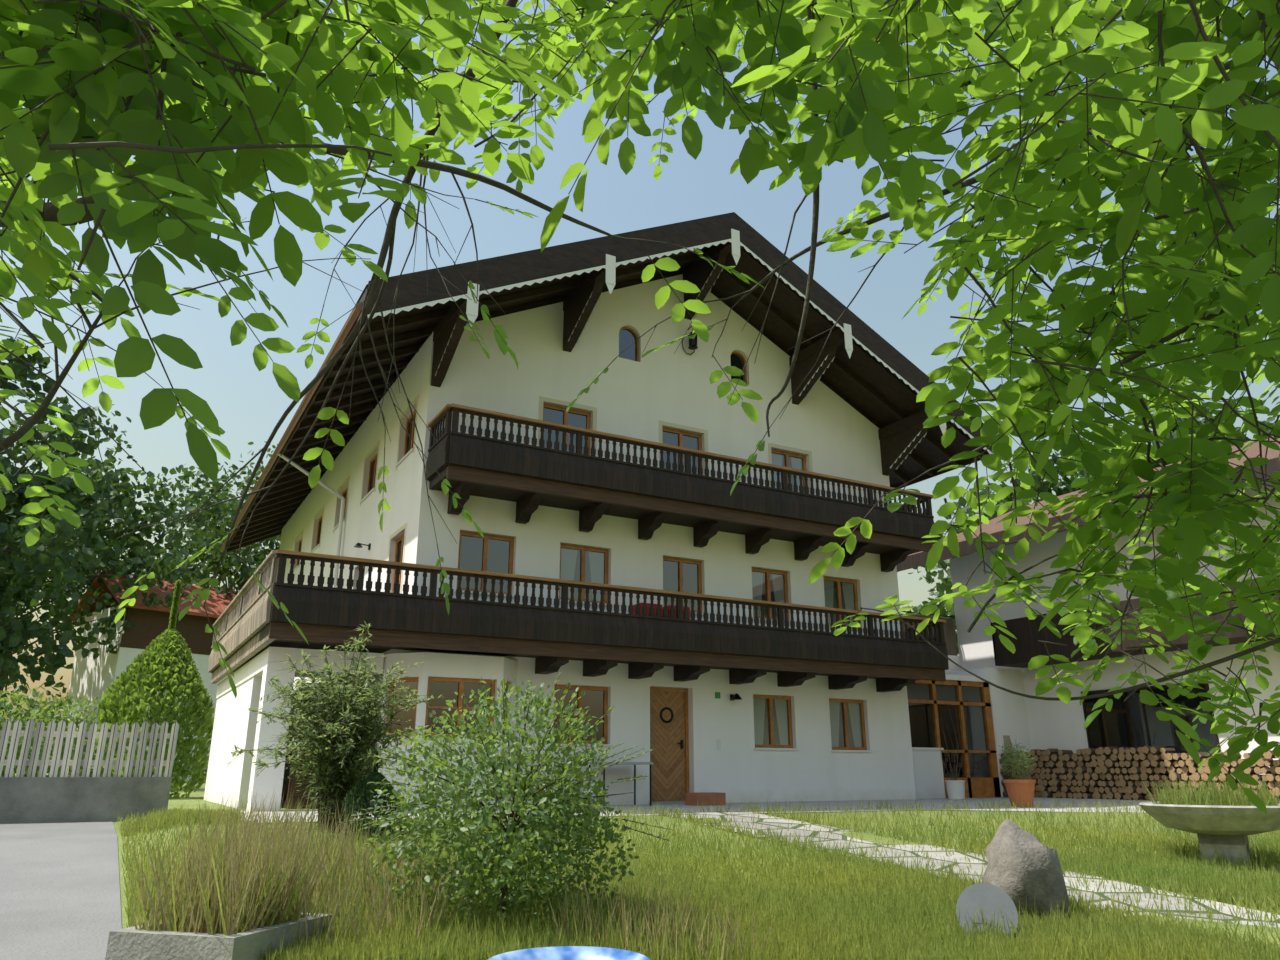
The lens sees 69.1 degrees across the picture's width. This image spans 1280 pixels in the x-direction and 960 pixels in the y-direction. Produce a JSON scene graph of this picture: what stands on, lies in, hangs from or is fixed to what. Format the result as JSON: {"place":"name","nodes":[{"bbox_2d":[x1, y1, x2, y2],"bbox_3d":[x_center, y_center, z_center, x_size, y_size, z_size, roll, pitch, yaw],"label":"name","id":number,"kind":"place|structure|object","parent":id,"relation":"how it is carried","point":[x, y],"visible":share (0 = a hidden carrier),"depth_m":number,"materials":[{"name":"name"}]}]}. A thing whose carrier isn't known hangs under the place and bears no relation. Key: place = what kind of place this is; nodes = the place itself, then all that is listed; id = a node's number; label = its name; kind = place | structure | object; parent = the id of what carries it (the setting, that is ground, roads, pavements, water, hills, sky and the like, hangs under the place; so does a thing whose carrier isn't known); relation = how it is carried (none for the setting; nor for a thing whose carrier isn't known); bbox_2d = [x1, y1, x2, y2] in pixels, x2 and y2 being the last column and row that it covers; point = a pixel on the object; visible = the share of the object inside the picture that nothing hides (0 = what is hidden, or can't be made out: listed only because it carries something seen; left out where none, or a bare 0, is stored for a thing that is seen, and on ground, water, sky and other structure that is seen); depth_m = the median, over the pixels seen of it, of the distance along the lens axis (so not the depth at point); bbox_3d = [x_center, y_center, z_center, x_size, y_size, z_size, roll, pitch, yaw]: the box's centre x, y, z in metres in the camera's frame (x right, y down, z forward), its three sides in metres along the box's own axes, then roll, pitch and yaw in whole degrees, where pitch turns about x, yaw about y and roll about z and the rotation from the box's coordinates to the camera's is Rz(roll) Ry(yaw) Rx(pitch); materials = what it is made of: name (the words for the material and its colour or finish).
{"place":"outdoors","nodes":[
{"label":"outdoors","id":0,"kind":"place"},
{"bbox_2d":[0,821,121,959],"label":"driveway","id":1,"kind":"structure","parent":0,"point":[60,891],"depth_m":7.48,"materials":[{"name":"concrete"}]},
{"bbox_2d":[0,0,1279,813],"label":"walnut tree","id":2,"kind":"object","parent":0,"point":[861,129],"depth_m":2.12,"materials":[{"name":"green plant"}]},
{"bbox_2d":[0,0,1279,773],"label":"sky","id":3,"kind":"structure","parent":0,"point":[247,402],"materials":[{"name":"blue"}]},
{"bbox_2d":[15,773,1279,959],"bbox_3d":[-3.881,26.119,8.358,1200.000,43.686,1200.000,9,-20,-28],"label":"ground","id":4,"kind":"structure","parent":0,"point":[189,802],"depth_m":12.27,"materials":[{"name":"green plant"}]},
{"bbox_2d":[0,719,19,776],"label":"hedge bush leaves","id":5,"kind":"object","parent":4,"relation":"on","point":[2,774],"visible":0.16,"depth_m":20.55,"materials":[{"name":"green plant"}]},
{"bbox_2d":[0,415,42,622],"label":"tree leaves","id":6,"kind":"object","parent":4,"relation":"on","point":[5,431],"visible":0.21,"depth_m":53.18,"materials":[{"name":"green plant"}]},
{"bbox_2d":[0,683,102,776],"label":"hedge bush leaves","id":7,"kind":"object","parent":4,"relation":"on","point":[6,703],"visible":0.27,"depth_m":20.62,"materials":[{"name":"green plant"}]},
{"bbox_2d":[0,338,108,688],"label":"tree leaves","id":8,"kind":"object","parent":4,"relation":"on","point":[17,500],"depth_m":32.27,"materials":[{"name":"green plant"}]},
{"bbox_2d":[4,694,138,776],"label":"hedge bush leaves","id":9,"kind":"object","parent":4,"relation":"on","point":[90,715],"visible":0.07,"depth_m":26.12,"materials":[{"name":"green plant"}]},
{"bbox_2d":[0,418,216,771],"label":"tree leaves","id":10,"kind":"object","parent":4,"relation":"on","point":[125,566],"depth_m":55.20,"materials":[{"name":"green plant"}]},
{"bbox_2d":[2,404,237,714],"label":"tree leaves","id":11,"kind":"object","parent":4,"relation":"on","point":[196,495],"depth_m":61.90,"materials":[{"name":"green plant"}]},
{"bbox_2d":[58,572,237,781],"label":"neighbour house","id":12,"kind":"structure","parent":4,"relation":"on","point":[92,678],"depth_m":57.27,"materials":[{"name":"paint"}]},
{"bbox_2d":[92,579,214,798],"bbox_3d":[-11.214,4.871,21.909,2.583,5.120,2.600,9,-20,-28],"label":"thuja","id":13,"kind":"object","parent":4,"relation":"on","point":[142,679],"depth_m":21.27,"materials":[{"name":"green plant"}]},
{"bbox_2d":[0,718,331,959],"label":"fence and walls","id":14,"kind":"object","parent":4,"relation":"on","point":[51,798],"visible":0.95,"depth_m":13.32,"materials":[{"name":"concrete"}]},
{"bbox_2d":[137,441,280,591],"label":"tree leaves","id":15,"kind":"object","parent":4,"relation":"on","point":[211,534],"depth_m":77.86,"materials":[{"name":"green plant"}]},
{"bbox_2d":[185,491,280,599],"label":"tree leaves","id":16,"kind":"object","parent":4,"relation":"on","point":[253,558],"depth_m":62.78,"materials":[{"name":"green plant"}]},
{"bbox_2d":[286,682,361,808],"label":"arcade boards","id":17,"kind":"object","parent":4,"relation":"on","point":[296,798],"visible":0.07,"depth_m":15.10,"materials":[{"name":"brown wood"}]},
{"bbox_2d":[225,620,441,831],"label":"shrub leaves","id":18,"kind":"object","parent":4,"relation":"on","point":[318,746],"visible":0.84,"depth_m":10.55,"materials":[{"name":"green plant"}]},
{"bbox_2d":[204,647,517,811],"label":"bay arcade walls","id":19,"kind":"structure","parent":4,"relation":"on","point":[235,721],"depth_m":15.37,"materials":[{"name":"white paint"}]},
{"bbox_2d":[386,677,510,737],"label":"bay windows","id":20,"kind":"structure","parent":19,"relation":"in","point":[446,688],"depth_m":15.36,"materials":[{"name":"brown wood"}]},
{"bbox_2d":[340,752,405,837],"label":"cone shrub leaves","id":21,"kind":"object","parent":4,"relation":"on","point":[362,792],"visible":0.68,"depth_m":9.86,"materials":[{"name":"green plant"}]},
{"bbox_2d":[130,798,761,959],"bbox_3d":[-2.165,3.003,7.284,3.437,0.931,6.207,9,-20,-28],"label":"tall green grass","id":22,"kind":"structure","parent":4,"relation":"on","point":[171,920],"depth_m":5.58,"materials":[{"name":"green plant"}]},
{"bbox_2d":[127,784,774,959],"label":"tall dry grass","id":23,"kind":"structure","parent":4,"relation":"on","point":[235,881],"depth_m":5.60,"materials":[{"name":"plant"}]},
{"bbox_2d":[336,671,674,922],"bbox_3d":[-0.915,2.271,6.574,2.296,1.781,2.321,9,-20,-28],"label":"round shrub","id":24,"kind":"object","parent":4,"relation":"on","point":[492,857],"depth_m":6.25,"materials":[{"name":"green plant"}]},
{"bbox_2d":[488,946,650,959],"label":"paddling pool","id":25,"kind":"structure","parent":4,"relation":"on","point":[573,953],"depth_m":4.36,"materials":[{"name":"blue plastic"}]},
{"bbox_2d":[276,274,915,805],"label":"house walls","id":26,"kind":"structure","parent":4,"relation":"on","point":[824,424],"depth_m":19.09,"materials":[{"name":"paint"}]},
{"bbox_2d":[277,325,741,806],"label":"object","id":27,"kind":"structure","parent":26,"relation":"attached to","point":[668,763],"depth_m":17.79,"materials":[{"name":"brown wood"}]},
{"bbox_2d":[208,549,948,691],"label":"balcony","id":28,"kind":"structure","parent":26,"relation":"attached to","point":[251,622],"depth_m":16.31,"materials":[{"name":"brown wood"}]},
{"bbox_2d":[293,327,871,751],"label":"windows","id":29,"kind":"structure","parent":26,"relation":"attached to","point":[772,713],"depth_m":18.91,"materials":[{"name":"brown wood"}]},
{"bbox_2d":[220,212,992,552],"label":"roof","id":30,"kind":"structure","parent":26,"relation":"on","point":[868,372],"depth_m":19.95,"materials":[{"name":"brown wood"}]},
{"bbox_2d":[426,403,935,571],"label":"balcony","id":31,"kind":"structure","parent":26,"relation":"attached to","point":[528,479],"depth_m":17.83,"materials":[{"name":"brown wood"}]},
{"bbox_2d":[905,481,1013,653],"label":"tree leaves","id":32,"kind":"object","parent":4,"relation":"on","point":[928,579],"depth_m":63.67,"materials":[{"name":"green plant"}]},
{"bbox_2d":[956,883,1017,938],"bbox_3d":[2.386,2.988,6.398,0.400,0.400,0.025,-6,-36,18],"label":"round stone","id":33,"kind":"object","parent":4,"relation":"on","point":[988,899],"visible":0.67,"depth_m":6.42,"materials":[{"name":"grey stone"}]},
{"bbox_2d":[1003,735,1012,764],"bbox_3d":[8.834,6.538,22.159,0.220,1.965,0.455,9,-20,-28],"label":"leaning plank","id":34,"kind":"object","parent":4,"relation":"on","point":[1007,738],"visible":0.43,"depth_m":22.27,"materials":[{"name":"brown wood"}]},
{"bbox_2d":[982,818,1068,917],"bbox_3d":[2.943,3.115,7.206,0.647,0.930,0.581,9,-20,-28],"label":"boulder","id":35,"kind":"object","parent":4,"relation":"on","point":[1023,867],"visible":0.73,"depth_m":7.03,"materials":[{"name":"stone"}]},
{"bbox_2d":[931,449,1141,622],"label":"tree leaves","id":36,"kind":"object","parent":4,"relation":"on","point":[1047,486],"visible":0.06,"depth_m":49.57,"materials":[{"name":"green plant"}]},
{"bbox_2d":[896,436,1279,798],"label":"annex and wing","id":37,"kind":"object","parent":4,"relation":"on","point":[994,715],"visible":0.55,"depth_m":21.88,"materials":[{"name":"white paint"}]},
{"bbox_2d":[1102,396,1279,477],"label":"tree leaves","id":38,"kind":"object","parent":4,"relation":"on","point":[1172,434],"visible":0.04,"depth_m":42.14,"materials":[{"name":"green plant"}]},
{"bbox_2d":[1139,802,1279,866],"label":"bowl","id":39,"kind":"object","parent":4,"relation":"on","point":[1230,828],"visible":0.88,"depth_m":10.14,"materials":[{"name":"stone"}]},
{"bbox_2d":[1142,774,1279,805],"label":"planter plants","id":40,"kind":"object","parent":39,"relation":"on","point":[1227,797],"depth_m":10.38,"materials":[{"name":"green plant"}]},
{"bbox_2d":[223,797,1159,821],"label":"apron paving","id":41,"kind":"structure","parent":0,"point":[927,803],"depth_m":16.58,"materials":[{"name":"grey stone"}]},
{"bbox_2d":[940,705,1035,806],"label":"flower pots","id":42,"kind":"object","parent":41,"relation":"on","point":[1019,790],"visible":0.96,"depth_m":16.78,"materials":[{"name":"ceramic"}]},
{"bbox_2d":[999,740,1035,779],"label":"potted plant leaves","id":43,"kind":"object","parent":42,"relation":"in","point":[1021,753],"visible":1,"depth_m":16.93,"materials":[{"name":"green plant"}]},
{"bbox_2d":[999,746,1279,802],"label":"firewood stack","id":44,"kind":"object","parent":41,"relation":"on","point":[1096,772],"visible":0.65,"depth_m":20.01,"materials":[{"name":"brown wood"}]},
{"bbox_2d":[657,811,1279,927],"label":"garden path","id":45,"kind":"structure","parent":0,"point":[976,864],"depth_m":9.87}
]}

